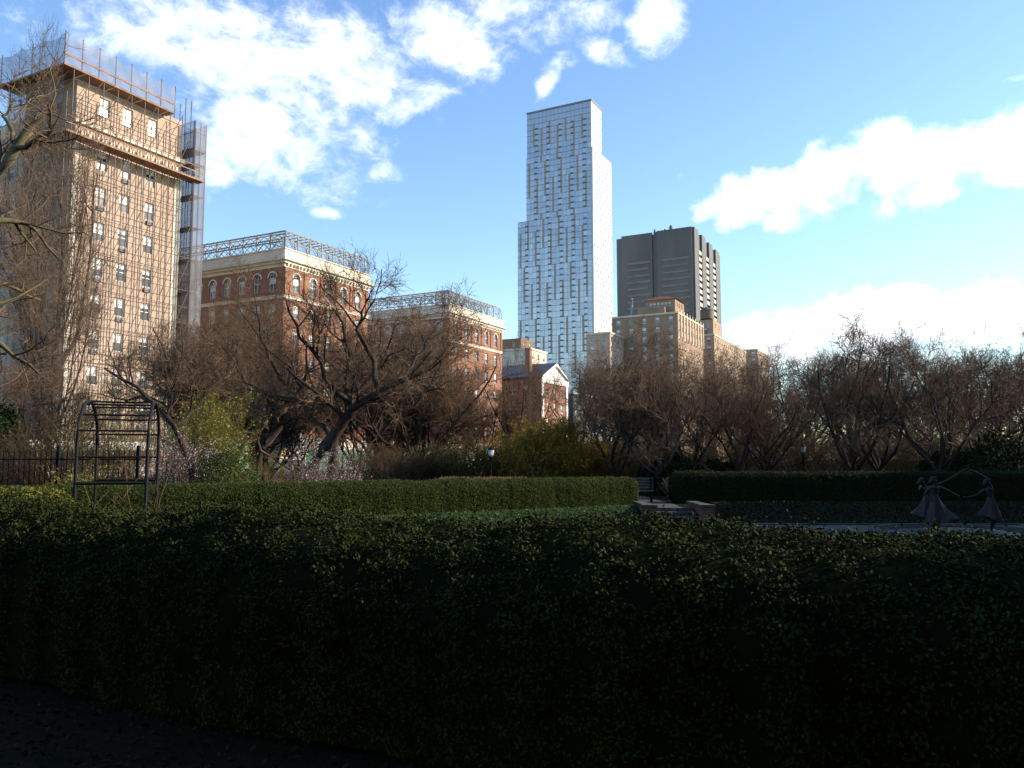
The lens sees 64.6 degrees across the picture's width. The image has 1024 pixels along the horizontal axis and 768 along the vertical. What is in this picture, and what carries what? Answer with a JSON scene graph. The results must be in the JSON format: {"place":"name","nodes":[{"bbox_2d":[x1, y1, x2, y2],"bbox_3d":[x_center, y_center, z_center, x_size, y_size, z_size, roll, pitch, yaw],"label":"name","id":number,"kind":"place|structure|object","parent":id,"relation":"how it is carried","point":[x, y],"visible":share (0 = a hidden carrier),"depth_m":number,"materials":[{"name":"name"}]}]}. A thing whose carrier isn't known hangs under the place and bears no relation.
{"place":"outdoors","nodes":[
{"label":"outdoors","id":0,"kind":"place"},
{"bbox_2d":[0,460,1023,767],"bbox_3d":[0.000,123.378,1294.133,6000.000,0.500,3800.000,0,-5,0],"label":"ground","id":1,"kind":"structure","parent":0,"point":[94,736],"depth_m":4.91,"materials":[{"name":"soil"}]},
{"bbox_2d":[0,398,35,486],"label":"evergreen shrub","id":2,"kind":"object","parent":1,"relation":"on","point":[8,416],"visible":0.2,"depth_m":29.84,"materials":[{"name":"green plant"}]},
{"bbox_2d":[0,484,74,503],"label":"hedge","id":3,"kind":"object","parent":1,"relation":"on","point":[17,491],"visible":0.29,"depth_m":13.18,"materials":[{"name":"green plant"}]},
{"bbox_2d":[0,411,90,485],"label":"shrub","id":4,"kind":"object","parent":1,"relation":"on","point":[26,477],"visible":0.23,"depth_m":26.43,"materials":[{"name":"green plant"}]},
{"bbox_2d":[0,211,117,476],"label":"bare tree","id":5,"kind":"object","parent":1,"relation":"on","point":[59,315],"visible":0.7,"depth_m":50.80,"materials":[{"name":"brown plant"}]},
{"bbox_2d":[0,10,124,435],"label":"bare tree","id":6,"kind":"object","parent":1,"relation":"on","point":[19,214],"visible":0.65,"depth_m":64.23,"materials":[{"name":"brown plant"}]},
{"bbox_2d":[0,362,126,472],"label":"crabapple tree","id":7,"kind":"object","parent":1,"relation":"on","point":[40,422],"visible":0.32,"depth_m":42.96,"materials":[{"name":"brown plant"}]},
{"bbox_2d":[0,28,130,406],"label":"bare tree","id":8,"kind":"object","parent":1,"relation":"on","point":[17,146],"visible":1,"depth_m":17.84,"materials":[{"name":"brown plant"}]},
{"bbox_2d":[0,394,136,485],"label":"shrub","id":9,"kind":"object","parent":1,"relation":"on","point":[32,464],"visible":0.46,"depth_m":25.23,"materials":[{"name":"brown plant"}]},
{"bbox_2d":[0,308,136,450],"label":"crabapple tree","id":10,"kind":"object","parent":1,"relation":"on","point":[20,403],"visible":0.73,"depth_m":40.49,"materials":[{"name":"brown plant"}]},
{"bbox_2d":[0,445,140,486],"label":"iron fence","id":11,"kind":"object","parent":1,"relation":"on","point":[58,459],"visible":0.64,"depth_m":22.36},
{"bbox_2d":[0,77,184,471],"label":"apartment building","id":12,"kind":"structure","parent":1,"relation":"on","point":[79,92],"depth_m":91.40,"materials":[{"name":"beige brick"}]},
{"bbox_2d":[0,31,206,470],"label":"scaffolding","id":13,"kind":"object","parent":1,"relation":"on","point":[146,101],"visible":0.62,"depth_m":90.43,"materials":[{"name":"brown metal"}]},
{"bbox_2d":[42,380,172,482],"bbox_3d":[-11.904,1.769,23.926,3.434,4.356,3.892,2,-6,-20],"label":"shrub","id":14,"kind":"object","parent":1,"relation":"on","point":[126,442],"visible":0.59,"depth_m":23.59,"materials":[{"name":"brown plant"}]},
{"bbox_2d":[72,400,159,509],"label":"garden arch","id":15,"kind":"structure","parent":1,"relation":"on","point":[142,481],"depth_m":14.55,"materials":[{"name":"black metal"}]},
{"bbox_2d":[73,439,182,509],"bbox_3d":[-6.883,2.074,15.213,1.947,2.122,2.438,0,-5,0],"label":"climbing rose","id":16,"kind":"object","parent":15,"relation":"attached to","point":[161,495],"visible":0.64,"depth_m":14.87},
{"bbox_2d":[42,330,248,483],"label":"crabapple tree","id":17,"kind":"object","parent":1,"relation":"on","point":[168,415],"visible":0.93,"depth_m":27.09,"materials":[{"name":"brown plant"}]},
{"bbox_2d":[113,412,246,484],"bbox_3d":[-11.084,2.529,26.933,3.894,3.407,4.038,-3,-6,27],"label":"blossom bush","id":18,"kind":"object","parent":1,"relation":"on","point":[180,478],"visible":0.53,"depth_m":26.74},
{"bbox_2d":[120,294,275,479],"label":"crabapple tree","id":19,"kind":"object","parent":1,"relation":"on","point":[158,351],"visible":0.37,"depth_m":43.01,"materials":[{"name":"brown plant"}]},
{"bbox_2d":[144,372,271,481],"bbox_3d":[-10.955,1.996,29.551,4.165,4.953,3.608,0,-5,0],"label":"shrub","id":20,"kind":"object","parent":1,"relation":"on","point":[214,432],"visible":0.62,"depth_m":29.22,"materials":[{"name":"green plant"}]},
{"bbox_2d":[0,678,423,767],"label":"leaf litter","id":21,"kind":"object","parent":1,"relation":"on","point":[80,740],"visible":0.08,"depth_m":4.87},
{"bbox_2d":[102,317,327,477],"bbox_3d":[-17.671,0.875,49.924,13.417,11.306,10.252,1,-5,-8],"label":"bare tree","id":22,"kind":"object","parent":1,"relation":"on","point":[158,401],"visible":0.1,"depth_m":47.48,"materials":[{"name":"brown plant"}]},
{"bbox_2d":[121,308,313,480],"bbox_3d":[-15.983,1.007,45.375,9.313,10.134,10.725,-4,-7,37],"label":"crabapple tree","id":23,"kind":"object","parent":1,"relation":"on","point":[194,365],"visible":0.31,"depth_m":43.86,"materials":[{"name":"brown plant"}]},
{"bbox_2d":[191,442,260,483],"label":"green shrub","id":24,"kind":"object","parent":1,"relation":"on","point":[231,473],"visible":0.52,"depth_m":26.63,"materials":[{"name":"green plant"}]},
{"bbox_2d":[164,289,333,473],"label":"bare tree","id":25,"kind":"object","parent":1,"relation":"on","point":[272,419],"visible":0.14,"depth_m":47.05,"materials":[{"name":"brown plant"}]},
{"bbox_2d":[186,280,329,478],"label":"crabapple tree","id":26,"kind":"object","parent":1,"relation":"on","point":[285,373],"visible":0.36,"depth_m":46.47,"materials":[{"name":"brown plant"}]},
{"bbox_2d":[237,445,300,481],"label":"shrub","id":27,"kind":"object","parent":1,"relation":"on","point":[267,470],"visible":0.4,"depth_m":29.64,"materials":[{"name":"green plant"}]},
{"bbox_2d":[209,373,329,481],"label":"bare tree","id":28,"kind":"object","parent":1,"relation":"on","point":[296,436],"visible":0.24,"depth_m":47.71,"materials":[{"name":"brown plant"}]},
{"bbox_2d":[173,230,374,471],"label":"brick building","id":29,"kind":"structure","parent":1,"relation":"on","point":[213,274],"depth_m":118.71,"materials":[{"name":"brick"}]},
{"bbox_2d":[191,245,377,478],"bbox_3d":[-10.559,-0.655,35.728,9.170,11.562,4.833,-2,-6,17],"label":"crabapple tree","id":30,"kind":"object","parent":1,"relation":"on","point":[268,437],"visible":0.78,"depth_m":35.94,"materials":[{"name":"brown plant"}]},
{"bbox_2d":[245,398,344,480],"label":"bare tree","id":31,"kind":"object","parent":1,"relation":"on","point":[298,465],"visible":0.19,"depth_m":51.99,"materials":[{"name":"brown plant"}]},
{"bbox_2d":[270,435,368,482],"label":"blossom bush","id":32,"kind":"object","parent":1,"relation":"on","point":[307,473],"visible":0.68,"depth_m":30.42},
{"bbox_2d":[28,475,639,515],"bbox_3d":[-5.711,3.403,24.192,25.056,1.282,2.189,3,-6,-33],"label":"hedge","id":33,"kind":"object","parent":1,"relation":"on","point":[391,496],"visible":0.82,"depth_m":24.96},
{"bbox_2d":[188,235,497,481],"bbox_3d":[-7.536,-0.480,34.220,13.860,10.858,9.072,0,-5,0],"label":"crabapple tree","id":34,"kind":"object","parent":1,"relation":"on","point":[330,440],"visible":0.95,"depth_m":33.41,"materials":[{"name":"brown plant"}]},
{"bbox_2d":[309,392,414,467],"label":"bare tree","id":35,"kind":"object","parent":1,"relation":"on","point":[341,447],"visible":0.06,"depth_m":52.46,"materials":[{"name":"brown plant"}]},
{"bbox_2d":[272,325,496,479],"bbox_3d":[-7.184,1.258,49.576,13.018,10.452,11.754,-1,-5,6],"label":"bare tree","id":36,"kind":"object","parent":1,"relation":"on","point":[349,431],"visible":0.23,"depth_m":47.57,"materials":[{"name":"brown plant"}]},
{"bbox_2d":[339,436,434,480],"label":"shrub","id":37,"kind":"object","parent":1,"relation":"on","point":[384,467],"visible":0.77,"depth_m":41.10,"materials":[{"name":"green plant"}]},
{"bbox_2d":[301,287,481,476],"bbox_3d":[-9.245,0.108,52.839,11.019,13.336,14.108,4,-6,-34],"label":"bare tree","id":38,"kind":"object","parent":1,"relation":"on","point":[422,318],"visible":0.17,"depth_m":50.92,"materials":[{"name":"brown plant"}]},
{"bbox_2d":[303,275,496,473],"bbox_3d":[-6.580,-0.206,46.758,13.133,12.912,10.036,4,-7,-38],"label":"crabapple tree","id":39,"kind":"object","parent":1,"relation":"on","point":[405,437],"visible":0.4,"depth_m":46.12,"materials":[{"name":"brown plant"}]},
{"bbox_2d":[305,342,496,466],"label":"bare tree","id":40,"kind":"object","parent":1,"relation":"on","point":[417,416],"visible":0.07,"depth_m":48.69,"materials":[{"name":"brown plant"}]},
{"bbox_2d":[326,314,526,479],"bbox_3d":[-5.763,1.051,55.321,14.921,11.980,13.473,3,-6,-27],"label":"bare tree","id":41,"kind":"object","parent":1,"relation":"on","point":[421,345],"visible":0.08,"depth_m":53.19,"materials":[{"name":"brown plant"}]},
{"bbox_2d":[388,441,472,480],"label":"shrub","id":42,"kind":"object","parent":1,"relation":"on","point":[430,475],"visible":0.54,"depth_m":41.93,"materials":[{"name":"green plant"}]},
{"bbox_2d":[369,324,501,473],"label":"bare tree","id":43,"kind":"object","parent":1,"relation":"on","point":[441,418],"visible":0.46,"depth_m":46.68,"materials":[{"name":"brown plant"}]},
{"bbox_2d":[366,290,506,460],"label":"brick building","id":44,"kind":"structure","parent":1,"relation":"on","point":[492,340],"depth_m":160.66,"materials":[{"name":"brick"}]},
{"bbox_2d":[419,433,508,478],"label":"shrub","id":45,"kind":"object","parent":1,"relation":"on","point":[476,463],"visible":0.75,"depth_m":41.87,"materials":[{"name":"green plant"}]},
{"bbox_2d":[429,413,512,466],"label":"bare tree","id":46,"kind":"object","parent":1,"relation":"on","point":[484,438],"visible":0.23,"depth_m":49.29,"materials":[{"name":"brown plant"}]},
{"bbox_2d":[444,359,513,476],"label":"crabapple tree","id":47,"kind":"object","parent":1,"relation":"on","point":[482,412],"visible":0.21,"depth_m":52.37,"materials":[{"name":"brown plant"}]},
{"bbox_2d":[457,389,544,473],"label":"bare tree","id":48,"kind":"object","parent":1,"relation":"on","point":[519,427],"visible":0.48,"depth_m":48.14,"materials":[{"name":"brown plant"}]},
{"bbox_2d":[364,504,638,523],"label":"lawn","id":49,"kind":"structure","parent":1,"relation":"on","point":[565,510],"depth_m":26.27,"materials":[{"name":"green plant"}]},
{"bbox_2d":[0,486,1023,767],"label":"hedge","id":50,"kind":"object","parent":1,"relation":"on","point":[632,640],"visible":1,"depth_m":4.46,"materials":[{"name":"green plant"}]},
{"bbox_2d":[467,329,565,442],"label":"crabapple tree","id":51,"kind":"object","parent":1,"relation":"on","point":[511,400],"visible":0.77,"depth_m":48.63,"materials":[{"name":"brown plant"}]},
{"bbox_2d":[502,348,569,454],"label":"gabled house","id":52,"kind":"structure","parent":1,"relation":"on","point":[548,367],"depth_m":191.83,"materials":[{"name":"red brick"}]},
{"bbox_2d":[486,411,605,477],"bbox_3d":[1.742,3.561,41.946,6.179,4.155,6.018,0,-5,0],"label":"forsythia bush","id":53,"kind":"object","parent":1,"relation":"on","point":[548,449],"visible":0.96,"depth_m":40.70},
{"bbox_2d":[548,428,629,477],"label":"forsythia bush","id":54,"kind":"object","parent":1,"relation":"on","point":[596,471],"visible":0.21,"depth_m":43.04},
{"bbox_2d":[524,330,675,477],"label":"bare tree","id":55,"kind":"object","parent":1,"relation":"on","point":[586,377],"visible":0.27,"depth_m":62.62,"materials":[{"name":"brown plant"}]},
{"bbox_2d":[548,336,682,452],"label":"bare tree","id":56,"kind":"object","parent":1,"relation":"on","point":[577,366],"visible":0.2,"depth_m":68.28,"materials":[{"name":"brown plant"}]},
{"bbox_2d":[529,313,714,476],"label":"crabapple tree","id":57,"kind":"object","parent":1,"relation":"on","point":[621,391],"visible":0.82,"depth_m":40.24,"materials":[{"name":"brown plant"}]},
{"bbox_2d":[590,433,688,480],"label":"shrub","id":58,"kind":"object","parent":1,"relation":"on","point":[625,470],"visible":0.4,"depth_m":41.55,"materials":[{"name":"green plant"}]},
{"bbox_2d":[572,352,716,495],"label":"crabapple tree","id":59,"kind":"object","parent":1,"relation":"on","point":[678,442],"visible":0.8,"depth_m":39.13,"materials":[{"name":"brown plant"}]},
{"bbox_2d":[589,322,720,446],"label":"bare tree","id":60,"kind":"object","parent":1,"relation":"on","point":[662,335],"visible":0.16,"depth_m":64.18,"materials":[{"name":"brown plant"}]},
{"bbox_2d":[580,325,742,464],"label":"bare tree","id":61,"kind":"object","parent":1,"relation":"on","point":[656,340],"visible":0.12,"depth_m":55.84,"materials":[{"name":"brown plant"}]},
{"bbox_2d":[632,451,709,495],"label":"evergreen shrub","id":62,"kind":"object","parent":1,"relation":"on","point":[681,463],"visible":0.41,"depth_m":39.09,"materials":[{"name":"green plant"}]},
{"bbox_2d":[633,501,715,521],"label":"garden steps","id":63,"kind":"structure","parent":1,"relation":"on","point":[701,509],"depth_m":28.33,"materials":[{"name":"stone"}]},
{"bbox_2d":[607,329,761,464],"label":"crabapple tree","id":64,"kind":"object","parent":1,"relation":"on","point":[717,386],"visible":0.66,"depth_m":41.74,"materials":[{"name":"brown plant"}]},
{"bbox_2d":[672,414,773,468],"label":"undergrowth bush","id":65,"kind":"object","parent":1,"relation":"on","point":[715,445],"visible":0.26,"depth_m":49.44,"materials":[{"name":"brown plant"}]},
{"bbox_2d":[701,459,750,471],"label":"evergreen shrub","id":66,"kind":"object","parent":1,"relation":"on","point":[716,467],"visible":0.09,"depth_m":43.10,"materials":[{"name":"green plant"}]},
{"bbox_2d":[656,346,800,471],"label":"crabapple tree","id":67,"kind":"object","parent":1,"relation":"on","point":[751,407],"visible":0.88,"depth_m":40.67,"materials":[{"name":"brown plant"}]},
{"bbox_2d":[690,337,793,459],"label":"bare tree","id":68,"kind":"object","parent":1,"relation":"on","point":[729,363],"visible":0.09,"depth_m":75.57,"materials":[{"name":"brown plant"}]},
{"bbox_2d":[713,344,795,463],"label":"bare tree","id":69,"kind":"object","parent":1,"relation":"on","point":[746,374],"visible":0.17,"depth_m":57.44,"materials":[{"name":"brown plant"}]},
{"bbox_2d":[715,407,828,471],"bbox_3d":[15.822,3.737,50.160,6.917,5.338,6.270,0,-5,0],"label":"undergrowth bush","id":70,"kind":"object","parent":1,"relation":"on","point":[786,465],"visible":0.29,"depth_m":49.28,"materials":[{"name":"brown plant"}]},
{"bbox_2d":[691,352,853,470],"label":"crabapple tree","id":71,"kind":"object","parent":1,"relation":"on","point":[794,438],"visible":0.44,"depth_m":44.59,"materials":[{"name":"brown plant"}]},
{"bbox_2d":[736,325,894,467],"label":"bare tree","id":72,"kind":"object","parent":1,"relation":"on","point":[805,372],"visible":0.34,"depth_m":59.98,"materials":[{"name":"brown plant"}]},
{"bbox_2d":[769,320,874,471],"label":"bare tree","id":73,"kind":"object","parent":1,"relation":"on","point":[809,365],"visible":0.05,"depth_m":66.52,"materials":[{"name":"brown plant"}]},
{"bbox_2d":[781,411,875,471],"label":"undergrowth bush","id":74,"kind":"object","parent":1,"relation":"on","point":[823,455],"visible":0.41,"depth_m":49.15,"materials":[{"name":"brown plant"}]},
{"bbox_2d":[666,469,1023,503],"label":"hedge","id":75,"kind":"object","parent":1,"relation":"on","point":[683,487],"visible":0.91,"depth_m":31.81,"materials":[{"name":"green plant"}]},
{"bbox_2d":[778,292,942,471],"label":"crabapple tree","id":76,"kind":"object","parent":1,"relation":"on","point":[881,405],"visible":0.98,"depth_m":37.30,"materials":[{"name":"brown plant"}]},
{"bbox_2d":[708,500,1023,522],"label":"ivy bed","id":77,"kind":"object","parent":1,"relation":"on","point":[882,505],"visible":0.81,"depth_m":29.48,"materials":[{"name":"green plant"}]},
{"bbox_2d":[798,315,941,435],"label":"bare tree","id":78,"kind":"object","parent":1,"relation":"on","point":[849,332],"visible":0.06,"depth_m":71.54,"materials":[{"name":"brown plant"}]},
{"bbox_2d":[823,416,930,471],"bbox_3d":[22.189,3.850,49.800,6.348,5.046,6.516,-4,-7,35],"label":"undergrowth bush","id":79,"kind":"object","parent":1,"relation":"on","point":[900,462],"visible":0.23,"depth_m":49.06,"materials":[{"name":"brown plant"}]},
{"bbox_2d":[736,523,1023,524],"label":"path kerb","id":80,"kind":"structure","parent":1,"relation":"on","point":[876,523],"depth_m":27.42,"materials":[{"name":"stone"}]},
{"bbox_2d":[803,325,973,471],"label":"crabapple tree","id":81,"kind":"object","parent":1,"relation":"on","point":[880,466],"visible":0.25,"depth_m":43.45,"materials":[{"name":"brown plant"}]},
{"bbox_2d":[858,325,966,470],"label":"bare tree","id":82,"kind":"object","parent":1,"relation":"on","point":[912,348],"visible":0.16,"depth_m":61.42,"materials":[{"name":"brown plant"}]},
{"bbox_2d":[880,416,981,470],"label":"undergrowth bush","id":83,"kind":"object","parent":1,"relation":"on","point":[911,461],"visible":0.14,"depth_m":49.42,"materials":[{"name":"brown plant"}]},
{"bbox_2d":[846,314,1023,471],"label":"crabapple tree","id":84,"kind":"object","parent":1,"relation":"on","point":[919,449],"visible":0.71,"depth_m":38.33,"materials":[{"name":"brown plant"}]},
{"bbox_2d":[851,350,1023,469],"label":"crabapple tree","id":85,"kind":"object","parent":1,"relation":"on","point":[1000,392],"visible":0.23,"depth_m":45.44,"materials":[{"name":"brown plant"}]},
{"bbox_2d":[868,523,1023,537],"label":"fountain basin","id":86,"kind":"object","parent":1,"relation":"on","point":[899,528],"visible":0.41,"depth_m":25.52,"materials":[{"name":"stone"}]},
{"bbox_2d":[905,469,1020,536],"bbox_3d":[13.240,3.463,23.881,3.100,1.921,3.100,0,-5,0],"label":"fountain sculpture","id":87,"kind":"object","parent":86,"relation":"on","point":[929,508],"visible":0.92,"depth_m":23.75,"materials":[{"name":"grey metal"}]},
{"bbox_2d":[916,448,989,470],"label":"evergreen shrub","id":88,"kind":"object","parent":1,"relation":"on","point":[923,465],"visible":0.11,"depth_m":38.65,"materials":[{"name":"green plant"}]},
{"bbox_2d":[891,339,1023,439],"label":"bare tree","id":89,"kind":"object","parent":1,"relation":"on","point":[984,396],"visible":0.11,"depth_m":57.45,"materials":[{"name":"brown plant"}]},
{"bbox_2d":[896,323,1018,435],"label":"bare tree","id":90,"kind":"object","parent":1,"relation":"on","point":[977,351],"visible":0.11,"depth_m":72.00,"materials":[{"name":"brown plant"}]},
{"bbox_2d":[904,331,1023,432],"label":"bare tree","id":91,"kind":"object","parent":1,"relation":"on","point":[965,367],"visible":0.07,"depth_m":65.47,"materials":[{"name":"brown plant"}]},
{"bbox_2d":[915,340,1023,470],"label":"crabapple tree","id":92,"kind":"object","parent":1,"relation":"on","point":[1013,401],"visible":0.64,"depth_m":39.84,"materials":[{"name":"brown plant"}]},
{"bbox_2d":[941,427,1023,471],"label":"evergreen shrub","id":93,"kind":"object","parent":1,"relation":"on","point":[979,453],"visible":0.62,"depth_m":36.42,"materials":[{"name":"green plant"}]},
{"bbox_2d":[0,0,1023,441],"label":"sky","id":94,"kind":"structure","parent":0,"point":[831,154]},
{"bbox_2d":[502,347,546,365],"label":"building","id":95,"kind":"structure","parent":0,"point":[509,353],"depth_m":254.13,"materials":[{"name":"stone"}]},
{"bbox_2d":[518,99,612,391],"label":"glass tower","id":96,"kind":"structure","parent":0,"point":[565,289],"depth_m":408.86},
{"bbox_2d":[518,139,591,391],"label":"window","id":97,"kind":"structure","parent":96,"relation":"in","point":[526,318],"depth_m":407.87,"materials":[{"name":"blue glass"}]},
{"bbox_2d":[592,110,611,331],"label":"side windows","id":98,"kind":"structure","parent":96,"relation":"in","point":[592,110],"depth_m":410.57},
{"bbox_2d":[586,331,623,444],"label":"apartment building","id":99,"kind":"structure","parent":0,"point":[602,338],"depth_m":287.97,"materials":[{"name":"beige brick"}]},
{"bbox_2d":[612,309,704,457],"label":"apartment building","id":100,"kind":"structure","parent":0,"point":[691,331],"depth_m":297.14,"materials":[{"name":"brick"}]},
{"bbox_2d":[638,296,684,314],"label":"penthouse","id":101,"kind":"object","parent":100,"relation":"on","point":[663,304],"visible":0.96,"depth_m":298.09,"materials":[{"name":"brick"}]},
{"bbox_2d":[616,225,721,336],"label":"dark slab tower","id":102,"kind":"structure","parent":0,"point":[682,264],"depth_m":479.76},
{"bbox_2d":[703,334,745,461],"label":"apartment building","id":103,"kind":"structure","parent":0,"point":[715,339],"depth_m":344.57,"materials":[{"name":"brick"}]},
{"bbox_2d":[696,319,720,336],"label":"lift house","id":104,"kind":"structure","parent":103,"relation":"on","point":[711,326],"depth_m":344.50,"materials":[{"name":"brick"}]},
{"bbox_2d":[744,349,768,404],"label":"apartment building","id":105,"kind":"structure","parent":0,"point":[752,352],"depth_m":424.87,"materials":[{"name":"brick"}]},
{"bbox_2d":[737,525,1023,531],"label":"garden path","id":106,"kind":"structure","parent":0,"point":[861,528],"depth_m":26.44,"materials":[{"name":"stone"}]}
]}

